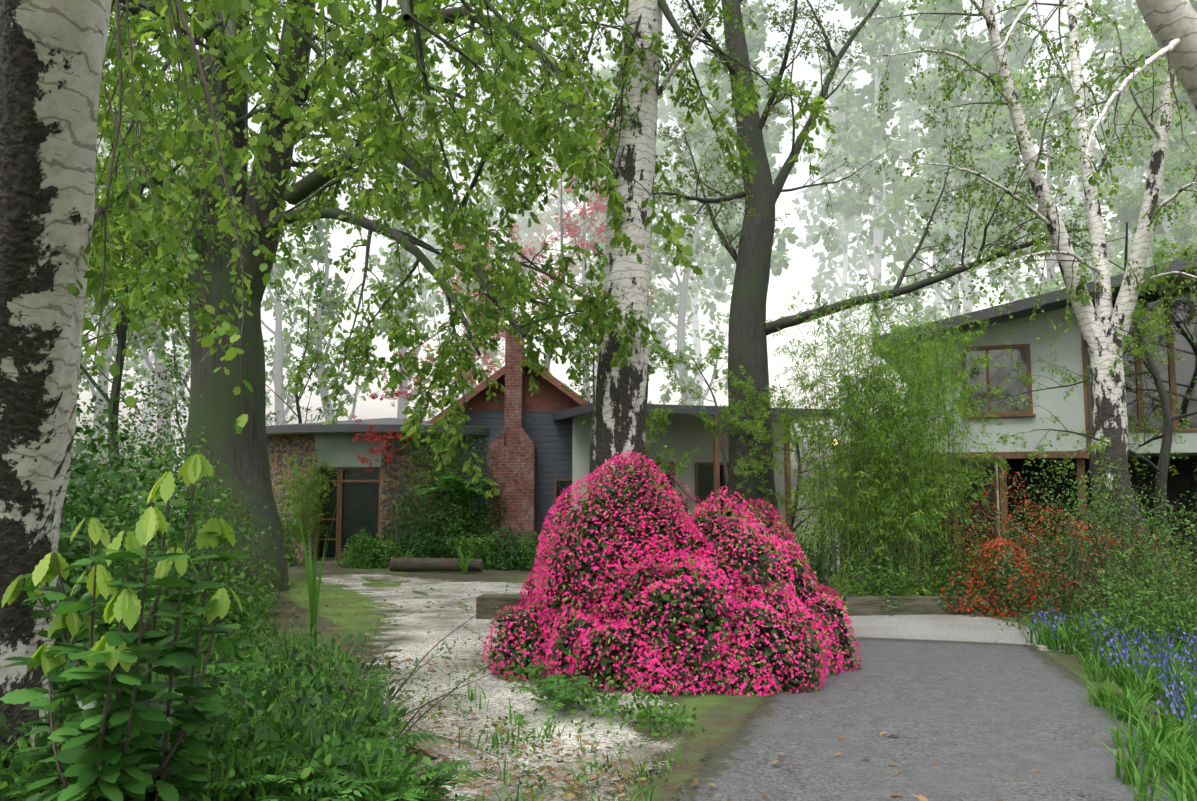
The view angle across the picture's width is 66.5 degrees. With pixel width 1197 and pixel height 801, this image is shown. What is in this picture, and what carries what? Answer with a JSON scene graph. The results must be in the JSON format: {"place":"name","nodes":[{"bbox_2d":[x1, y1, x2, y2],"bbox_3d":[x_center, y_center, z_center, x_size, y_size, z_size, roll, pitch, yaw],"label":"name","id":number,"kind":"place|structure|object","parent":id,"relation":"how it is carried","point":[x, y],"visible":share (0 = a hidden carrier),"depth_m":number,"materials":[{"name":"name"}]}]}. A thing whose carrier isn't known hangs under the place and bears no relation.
{"place":"outdoors","nodes":[
{"label":"outdoors","id":0,"kind":"place"},
{"bbox_2d":[363,161,464,418],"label":"tree","id":1,"kind":"object","parent":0,"point":[388,261],"depth_m":36.86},
{"bbox_2d":[371,43,459,411],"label":"eucalypt","id":2,"kind":"object","parent":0,"point":[432,259],"depth_m":91.46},
{"bbox_2d":[398,126,521,395],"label":"tree","id":3,"kind":"object","parent":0,"point":[487,207],"depth_m":43.05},
{"bbox_2d":[419,581,534,594],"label":"white path","id":4,"kind":"structure","parent":0,"point":[503,587],"depth_m":17.71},
{"bbox_2d":[312,573,666,800],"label":"white path","id":5,"kind":"structure","parent":0,"point":[448,621],"depth_m":7.68,"materials":[{"name":"gravel"}]},
{"bbox_2d":[184,585,536,780],"bbox_3d":[-1.516,1.821,5.785,2.334,1.287,2.480,0,-5,2],"label":"wiry shrub","id":6,"kind":"object","parent":5,"relation":"on","point":[282,686],"depth_m":5.79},
{"bbox_2d":[476,594,528,619],"bbox_3d":[-1.118,2.872,12.642,1.100,0.320,0.350,-1,-5,10],"label":"sleeper bench","id":7,"kind":"object","parent":5,"relation":"on","point":[483,601],"visible":0.42,"depth_m":12.53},
{"bbox_2d":[503,654,602,718],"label":"ground cover plant","id":8,"kind":"object","parent":5,"relation":"on","point":[554,684],"depth_m":7.20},
{"bbox_2d":[455,704,668,800],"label":"seedlings","id":9,"kind":"object","parent":5,"relation":"on","point":[571,786],"visible":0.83,"depth_m":5.71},
{"bbox_2d":[442,677,688,800],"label":"grass","id":10,"kind":"structure","parent":5,"relation":"on","point":[471,697],"depth_m":5.54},
{"bbox_2d":[447,700,687,800],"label":"sparse gravel","id":11,"kind":"structure","parent":5,"relation":"on","point":[600,786],"depth_m":5.85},
{"bbox_2d":[634,472,754,621],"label":"magenta azalea","id":12,"kind":"object","parent":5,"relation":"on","point":[723,493],"depth_m":9.07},
{"bbox_2d":[480,71,570,318],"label":"eucalypt","id":13,"kind":"object","parent":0,"point":[521,220],"depth_m":101.29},
{"bbox_2d":[437,103,653,386],"bbox_3d":[-1.666,-2.236,28.741,6.803,14.630,5.827,0,-5,2],"label":"copper tree","id":14,"kind":"object","parent":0,"point":[571,231],"depth_m":29.13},
{"bbox_2d":[514,118,661,400],"bbox_3d":[-0.477,-3.109,38.715,6.423,18.612,4.150,0,-5,2],"label":"tree","id":15,"kind":"object","parent":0,"point":[552,242],"depth_m":38.77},
{"bbox_2d":[554,43,656,401],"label":"eucalypt","id":16,"kind":"object","parent":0,"point":[604,74],"depth_m":81.97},
{"bbox_2d":[534,63,728,367],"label":"tree","id":17,"kind":"object","parent":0,"point":[693,289],"depth_m":53.83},
{"bbox_2d":[73,0,1196,488],"label":"sky","id":18,"kind":"structure","parent":0,"point":[802,267],"materials":[{"name":"white"}]},
{"bbox_2d":[76,489,1196,800],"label":"ground","id":19,"kind":"structure","parent":0,"point":[718,715],"depth_m":7.64,"materials":[{"name":"plant"}]},
{"bbox_2d":[53,459,126,697],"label":"shrub","id":20,"kind":"object","parent":19,"relation":"on","point":[69,553],"depth_m":7.18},
{"bbox_2d":[0,471,257,800],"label":"shrub","id":21,"kind":"object","parent":19,"relation":"on","point":[77,757],"depth_m":4.20,"materials":[{"name":"plant"}]},
{"bbox_2d":[1,454,242,675],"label":"leaves","id":22,"kind":"object","parent":21,"relation":"on","point":[124,604],"visible":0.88,"depth_m":4.28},
{"bbox_2d":[77,89,183,519],"bbox_3d":[-20.043,-3.401,36.553,5.929,18.771,7.385,0,-5,2],"label":"tree","id":23,"kind":"object","parent":19,"relation":"on","point":[102,379],"depth_m":36.37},
{"bbox_2d":[64,252,204,574],"bbox_3d":[-9.181,0.263,13.355,6.225,5.803,5.439,0,-5,2],"label":"shrub","id":24,"kind":"object","parent":19,"relation":"on","point":[143,394],"depth_m":13.70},
{"bbox_2d":[60,372,210,643],"bbox_3d":[-5.199,1.111,9.080,2.914,3.170,2.607,0,-5,2],"label":"shrub","id":25,"kind":"object","parent":19,"relation":"on","point":[90,444],"depth_m":9.20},
{"bbox_2d":[56,453,221,680],"bbox_3d":[-4.304,1.449,7.401,2.194,2.075,1.951,0,-5,2],"label":"shrub","id":26,"kind":"object","parent":19,"relation":"on","point":[159,621],"depth_m":7.63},
{"bbox_2d":[92,89,197,505],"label":"tree","id":27,"kind":"object","parent":19,"relation":"on","point":[146,379],"depth_m":55.77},
{"bbox_2d":[95,79,197,509],"bbox_3d":[-15.085,-2.988,31.230,5.496,16.695,3.684,2,-6,-21],"label":"tree","id":28,"kind":"object","parent":19,"relation":"on","point":[136,347],"depth_m":30.49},
{"bbox_2d":[0,0,295,768],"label":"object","id":29,"kind":"object","parent":19,"relation":"on","point":[52,53],"depth_m":4.09,"materials":[{"name":"plant"}]},
{"bbox_2d":[80,2,228,564],"bbox_3d":[-6.919,-1.525,13.350,3.300,9.634,2.731,0,-5,2],"label":"tree","id":30,"kind":"object","parent":19,"relation":"on","point":[211,231],"depth_m":13.15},
{"bbox_2d":[63,346,246,571],"bbox_3d":[-9.127,1.167,16.062,5.210,4.818,4.547,5,-7,-42],"label":"shrub","id":31,"kind":"object","parent":19,"relation":"on","point":[124,394],"depth_m":16.47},
{"bbox_2d":[64,405,296,635],"bbox_3d":[-5.628,1.482,11.553,3.732,2.956,3.150,0,-5,2],"label":"shrub","id":32,"kind":"object","parent":19,"relation":"on","point":[241,583],"depth_m":11.50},
{"bbox_2d":[138,161,250,441],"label":"tree","id":33,"kind":"object","parent":19,"relation":"on","point":[168,365],"depth_m":22.00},
{"bbox_2d":[110,487,298,611],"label":"shrub","id":34,"kind":"object","parent":19,"relation":"on","point":[243,562],"depth_m":14.10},
{"bbox_2d":[133,128,290,402],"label":"tree","id":35,"kind":"object","parent":19,"relation":"on","point":[269,301],"depth_m":42.42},
{"bbox_2d":[0,569,425,800],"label":"shrub","id":36,"kind":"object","parent":19,"relation":"on","point":[221,796],"depth_m":5.39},
{"bbox_2d":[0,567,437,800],"bbox_3d":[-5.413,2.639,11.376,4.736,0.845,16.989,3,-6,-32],"label":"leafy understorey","id":37,"kind":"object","parent":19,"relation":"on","point":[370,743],"visible":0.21,"depth_m":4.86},
{"bbox_2d":[0,585,454,800],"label":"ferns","id":38,"kind":"object","parent":19,"relation":"on","point":[20,782],"depth_m":4.52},
{"bbox_2d":[248,165,328,424],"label":"tree","id":39,"kind":"object","parent":19,"relation":"on","point":[285,332],"depth_m":41.03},
{"bbox_2d":[298,493,339,652],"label":"iris leaves","id":40,"kind":"object","parent":19,"relation":"on","point":[313,593],"visible":0.77,"depth_m":9.45,"materials":[{"name":"green plant"}]},
{"bbox_2d":[148,661,494,800],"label":"ferns","id":41,"kind":"object","parent":19,"relation":"on","point":[284,782],"depth_m":4.65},
{"bbox_2d":[266,270,377,450],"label":"tree","id":42,"kind":"object","parent":19,"relation":"on","point":[319,291],"depth_m":27.56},
{"bbox_2d":[275,177,390,421],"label":"tree","id":43,"kind":"object","parent":19,"relation":"on","point":[318,250],"depth_m":34.78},
{"bbox_2d":[343,528,378,568],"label":"shrub","id":44,"kind":"object","parent":19,"relation":"on","point":[355,561],"depth_m":22.74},
{"bbox_2d":[267,433,458,562],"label":"stone room walls","id":45,"kind":"structure","parent":19,"relation":"on","point":[302,445],"depth_m":25.43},
{"bbox_2d":[316,467,380,560],"bbox_3d":[-6.860,3.116,25.126,1.800,2.560,0.060,0,-5,5],"label":"door frame","id":46,"kind":"object","parent":45,"relation":"attached to","point":[338,518],"visible":0.62,"depth_m":25.13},
{"bbox_2d":[319,470,378,557],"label":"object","id":47,"kind":"object","parent":46,"relation":"in","point":[360,505],"visible":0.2,"depth_m":25.18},
{"bbox_2d":[315,433,384,563],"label":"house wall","id":48,"kind":"structure","parent":45,"relation":"attached to","point":[342,448],"depth_m":25.19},
{"bbox_2d":[266,418,489,436],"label":"roof","id":49,"kind":"structure","parent":45,"relation":"on","point":[381,425],"depth_m":24.83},
{"bbox_2d":[330,532,414,568],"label":"bed shrub leaves","id":50,"kind":"object","parent":19,"relation":"on","point":[383,549],"visible":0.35,"depth_m":23.05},
{"bbox_2d":[279,571,472,649],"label":"moss lawn","id":51,"kind":"structure","parent":19,"relation":"on","point":[358,618],"depth_m":14.44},
{"bbox_2d":[190,579,1155,800],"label":"leaf litter","id":52,"kind":"object","parent":51,"relation":"on","point":[573,793],"visible":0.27,"depth_m":5.65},
{"bbox_2d":[352,415,413,556],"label":"red maple","id":53,"kind":"object","parent":19,"relation":"on","point":[381,439],"depth_m":23.90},
{"bbox_2d":[376,483,441,563],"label":"shrub","id":54,"kind":"object","parent":19,"relation":"on","point":[391,525],"depth_m":24.01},
{"bbox_2d":[379,523,459,567],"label":"bed shrub leaves","id":55,"kind":"object","parent":19,"relation":"on","point":[425,548],"visible":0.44,"depth_m":23.31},
{"bbox_2d":[390,558,483,571],"bbox_3d":[-3.865,3.936,21.820,2.214,0.344,0.353,-1,-5,6],"label":"log seat wood","id":56,"kind":"object","parent":19,"relation":"on","point":[422,564],"visible":0.9,"depth_m":21.71,"materials":[{"name":"brown wood"}]},
{"bbox_2d":[390,407,495,557],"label":"tall shrub","id":57,"kind":"object","parent":19,"relation":"on","point":[449,524],"depth_m":24.23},
{"bbox_2d":[404,475,503,557],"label":"tree fern","id":58,"kind":"object","parent":19,"relation":"on","point":[456,478],"depth_m":24.31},
{"bbox_2d":[82,0,835,592],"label":"tree","id":59,"kind":"object","parent":19,"relation":"on","point":[386,148],"depth_m":10.95,"materials":[{"name":"plant"}]},
{"bbox_2d":[434,531,507,570],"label":"bed shrub leaves","id":60,"kind":"object","parent":19,"relation":"on","point":[477,550],"visible":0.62,"depth_m":23.31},
{"bbox_2d":[439,397,508,558],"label":"shrub","id":61,"kind":"object","parent":19,"relation":"on","point":[485,505],"depth_m":24.89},
{"bbox_2d":[445,410,572,542],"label":"gable wing walls","id":62,"kind":"structure","parent":19,"relation":"on","point":[552,440],"depth_m":26.03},
{"bbox_2d":[457,365,580,410],"bbox_3d":[-2.152,-0.436,26.201,3.924,1.450,0.001,0,-5,2],"label":"gable wing apex","id":63,"kind":"object","parent":62,"relation":"on","point":[549,396],"depth_m":26.17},
{"bbox_2d":[427,354,587,423],"bbox_3d":[-2.167,-0.212,25.672,5.500,2.273,0.040,0,-5,2],"label":"roof trim","id":64,"kind":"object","parent":63,"relation":"attached to","point":[498,374],"visible":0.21,"depth_m":25.68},
{"bbox_2d":[487,325,536,555],"bbox_3d":[-2.413,1.258,25.700,1.300,6.754,0.787,0,-5,2],"label":"brick chimney","id":65,"kind":"object","parent":19,"relation":"on","point":[514,461],"visible":0.71,"depth_m":25.27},
{"bbox_2d":[484,522,550,569],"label":"bed shrub leaves","id":66,"kind":"object","parent":19,"relation":"on","point":[511,560],"visible":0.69,"depth_m":23.04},
{"bbox_2d":[482,590,574,680],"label":"flowering bush","id":67,"kind":"object","parent":19,"relation":"on","point":[512,649],"depth_m":8.43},
{"bbox_2d":[521,546,620,677],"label":"magenta azalea","id":68,"kind":"object","parent":19,"relation":"on","point":[554,610],"depth_m":8.47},
{"bbox_2d":[544,578,648,690],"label":"flowering bush","id":69,"kind":"object","parent":19,"relation":"on","point":[562,647],"depth_m":7.99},
{"bbox_2d":[508,655,704,740],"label":"edge plants","id":70,"kind":"object","parent":19,"relation":"on","point":[640,706],"visible":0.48,"depth_m":6.78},
{"bbox_2d":[497,0,757,536],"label":"birch","id":71,"kind":"object","parent":19,"relation":"on","point":[619,412],"depth_m":11.50,"materials":[{"name":"plant"}]},
{"bbox_2d":[534,423,753,682],"bbox_3d":[0.523,1.457,9.190,2.244,2.551,2.678,0,-5,2],"label":"flowering bush","id":72,"kind":"object","parent":19,"relation":"on","point":[586,568],"depth_m":8.59,"materials":[{"name":"plant"}]},
{"bbox_2d":[277,281,1014,596],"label":"bamboo leaves","id":73,"kind":"object","parent":19,"relation":"on","point":[877,433],"visible":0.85,"depth_m":14.01,"materials":[{"name":"green plant"}]},
{"bbox_2d":[569,542,736,696],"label":"flowering bush","id":74,"kind":"object","parent":19,"relation":"on","point":[709,613],"depth_m":7.78,"materials":[{"name":"plant"}]},
{"bbox_2d":[649,415,790,531],"bbox_3d":[2.763,2.500,24.753,4.320,4.060,2.145,2,-5,-18],"label":"window frame","id":75,"kind":"object","parent":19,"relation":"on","point":[716,463],"visible":0.21,"depth_m":24.41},
{"bbox_2d":[645,464,731,531],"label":"window","id":76,"kind":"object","parent":75,"relation":"in","point":[705,483],"visible":0.1,"depth_m":25.98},
{"bbox_2d":[639,496,806,683],"bbox_3d":[1.187,1.809,9.121,1.932,1.714,2.306,0,-5,2],"label":"flowering bush","id":77,"kind":"object","parent":19,"relation":"on","point":[761,557],"depth_m":8.44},
{"bbox_2d":[648,344,801,524],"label":"green maple","id":78,"kind":"object","parent":19,"relation":"on","point":[725,412],"depth_m":17.44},
{"bbox_2d":[681,577,830,695],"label":"flowering bush","id":79,"kind":"object","parent":19,"relation":"on","point":[771,630],"depth_m":7.71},
{"bbox_2d":[719,537,834,681],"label":"magenta azalea","id":80,"kind":"object","parent":19,"relation":"on","point":[791,591],"depth_m":8.61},
{"bbox_2d":[710,365,887,554],"bbox_3d":[4.034,1.549,17.789,3.491,4.615,2.998,5,-7,-42],"label":"green maple","id":81,"kind":"object","parent":19,"relation":"on","point":[750,392],"depth_m":17.85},
{"bbox_2d":[797,584,861,675],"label":"flowering bush","id":82,"kind":"object","parent":19,"relation":"on","point":[840,634],"depth_m":8.57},
{"bbox_2d":[599,0,1107,542],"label":"tree","id":83,"kind":"object","parent":19,"relation":"on","point":[748,332],"depth_m":18.79,"materials":[{"name":"plant"}]},
{"bbox_2d":[837,540,920,615],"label":"planter leaves","id":84,"kind":"object","parent":19,"relation":"on","point":[877,590],"visible":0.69,"depth_m":13.28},
{"bbox_2d":[816,581,989,615],"bbox_3d":[4.583,3.055,14.099,2.022,0.300,2.200,0,-5,2],"label":"timber planter","id":85,"kind":"object","parent":19,"relation":"on","point":[871,605],"visible":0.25,"depth_m":13.02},
{"bbox_2d":[839,584,950,595],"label":"planter soil","id":86,"kind":"structure","parent":85,"relation":"in","point":[892,590],"depth_m":13.97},
{"bbox_2d":[893,470,1086,618],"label":"orange azalea","id":87,"kind":"object","parent":86,"relation":"on","point":[994,546],"depth_m":13.72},
{"bbox_2d":[833,331,1010,575],"bbox_3d":[6.177,1.217,17.280,3.732,5.125,3.507,0,-5,2],"label":"young tree","id":88,"kind":"object","parent":19,"relation":"on","point":[974,361],"depth_m":16.89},
{"bbox_2d":[670,637,1190,800],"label":"asphalt drive","id":89,"kind":"object","parent":19,"relation":"on","point":[1002,715],"depth_m":6.16,"materials":[{"name":"asphalt"}]},
{"bbox_2d":[907,520,977,609],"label":"planter leaves","id":90,"kind":"object","parent":19,"relation":"on","point":[938,590],"visible":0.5,"depth_m":13.33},
{"bbox_2d":[843,615,1074,651],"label":"concrete path","id":91,"kind":"structure","parent":19,"relation":"on","point":[976,628],"depth_m":11.67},
{"bbox_2d":[935,505,1045,618],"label":"orange azalea","id":92,"kind":"object","parent":19,"relation":"on","point":[962,589],"depth_m":13.00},
{"bbox_2d":[829,306,1196,571],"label":"block walls","id":93,"kind":"structure","parent":19,"relation":"on","point":[1070,412],"depth_m":19.29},
{"bbox_2d":[872,255,1196,375],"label":"roof","id":94,"kind":"structure","parent":93,"relation":"on","point":[1021,308],"depth_m":18.97,"materials":[{"name":"grey"}]},
{"bbox_2d":[839,287,1196,579],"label":"block joinery","id":95,"kind":"object","parent":19,"relation":"on","point":[1082,454],"visible":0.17,"depth_m":19.20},
{"bbox_2d":[842,287,1196,574],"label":"window","id":96,"kind":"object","parent":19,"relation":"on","point":[1186,372],"visible":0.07,"depth_m":19.39,"materials":[{"name":"black"}]},
{"bbox_2d":[859,0,1196,609],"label":"birch","id":97,"kind":"object","parent":19,"relation":"on","point":[1102,340],"depth_m":14.52,"materials":[{"name":"plant"}]},
{"bbox_2d":[961,196,1196,566],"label":"tree","id":98,"kind":"object","parent":19,"relation":"on","point":[1087,298],"depth_m":15.43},
{"bbox_2d":[967,437,1196,635],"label":"shrub","id":99,"kind":"object","parent":19,"relation":"on","point":[1098,573],"depth_m":11.40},
{"bbox_2d":[983,459,1196,609],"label":"shrub","id":100,"kind":"object","parent":19,"relation":"on","point":[1084,517],"depth_m":14.09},
{"bbox_2d":[998,456,1196,575],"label":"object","id":101,"kind":"object","parent":19,"relation":"on","point":[1183,482],"visible":0.11,"depth_m":21.52,"materials":[{"name":"black"}]},
{"bbox_2d":[1024,504,1181,616],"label":"orange azalea","id":102,"kind":"object","parent":19,"relation":"on","point":[1060,567],"depth_m":12.95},
{"bbox_2d":[1013,599,1196,758],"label":"bluebell","id":103,"kind":"object","parent":19,"relation":"on","point":[1151,681],"depth_m":8.09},
{"bbox_2d":[1070,519,1196,670],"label":"shrub","id":104,"kind":"object","parent":19,"relation":"on","point":[1159,627],"depth_m":9.23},
{"bbox_2d":[596,110,744,405],"bbox_3d":[3.109,-3.112,36.411,6.260,18.136,6.656,0,-5,2],"label":"tree","id":105,"kind":"object","parent":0,"point":[696,127],"depth_m":36.60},
{"bbox_2d":[572,418,785,538],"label":"link wall","id":106,"kind":"structure","parent":0,"point":[680,437],"depth_m":25.83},
{"bbox_2d":[553,402,840,422],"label":"link roof","id":107,"kind":"structure","parent":106,"relation":"on","point":[570,414],"depth_m":23.59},
{"bbox_2d":[649,59,738,405],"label":"eucalypt","id":108,"kind":"object","parent":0,"point":[663,113],"depth_m":96.44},
{"bbox_2d":[686,0,798,321],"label":"eucalypt","id":109,"kind":"object","parent":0,"point":[772,138],"depth_m":65.64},
{"bbox_2d":[792,39,884,451],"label":"eucalypt","id":110,"kind":"object","parent":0,"point":[819,195],"depth_m":111.73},
{"bbox_2d":[813,0,923,416],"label":"tree","id":111,"kind":"object","parent":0,"point":[843,205],"depth_m":70.91,"materials":[{"name":"plant"}]},
{"bbox_2d":[877,0,987,318],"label":"eucalypt","id":112,"kind":"object","parent":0,"point":[905,114],"depth_m":90.81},
{"bbox_2d":[860,55,1020,330],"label":"tree","id":113,"kind":"object","parent":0,"point":[918,181],"depth_m":44.51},
{"bbox_2d":[911,0,1036,313],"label":"eucalypt","id":114,"kind":"object","parent":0,"point":[977,49],"depth_m":60.76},
{"bbox_2d":[952,0,1047,301],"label":"eucalypt","id":115,"kind":"object","parent":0,"point":[1008,19],"depth_m":75.10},
{"bbox_2d":[947,0,1149,301],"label":"tree","id":116,"kind":"object","parent":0,"point":[1035,132],"depth_m":35.72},
{"bbox_2d":[957,0,1196,214],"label":"birch","id":117,"kind":"object","parent":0,"point":[1172,25],"depth_m":6.90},
{"bbox_2d":[1042,87,1111,282],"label":"eucalypt","id":118,"kind":"object","parent":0,"point":[1071,191],"depth_m":115.20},
{"bbox_2d":[1041,242,1196,497],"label":"tree","id":119,"kind":"object","parent":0,"point":[1177,295],"depth_m":18.10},
{"bbox_2d":[1077,0,1175,276],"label":"eucalypt","id":120,"kind":"object","parent":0,"point":[1118,169],"depth_m":85.15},
{"bbox_2d":[1062,644,1196,800],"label":"grass","id":121,"kind":"structure","parent":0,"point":[1181,760],"depth_m":5.31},
{"bbox_2d":[1072,2,1196,275],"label":"tree","id":122,"kind":"object","parent":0,"point":[1132,107],"depth_m":40.76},
{"bbox_2d":[1101,0,1196,265],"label":"eucalypt","id":123,"kind":"object","parent":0,"point":[1174,148],"depth_m":55.42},
{"bbox_2d":[1122,9,1196,261],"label":"tree","id":124,"kind":"object","parent":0,"point":[1185,231],"depth_m":32.47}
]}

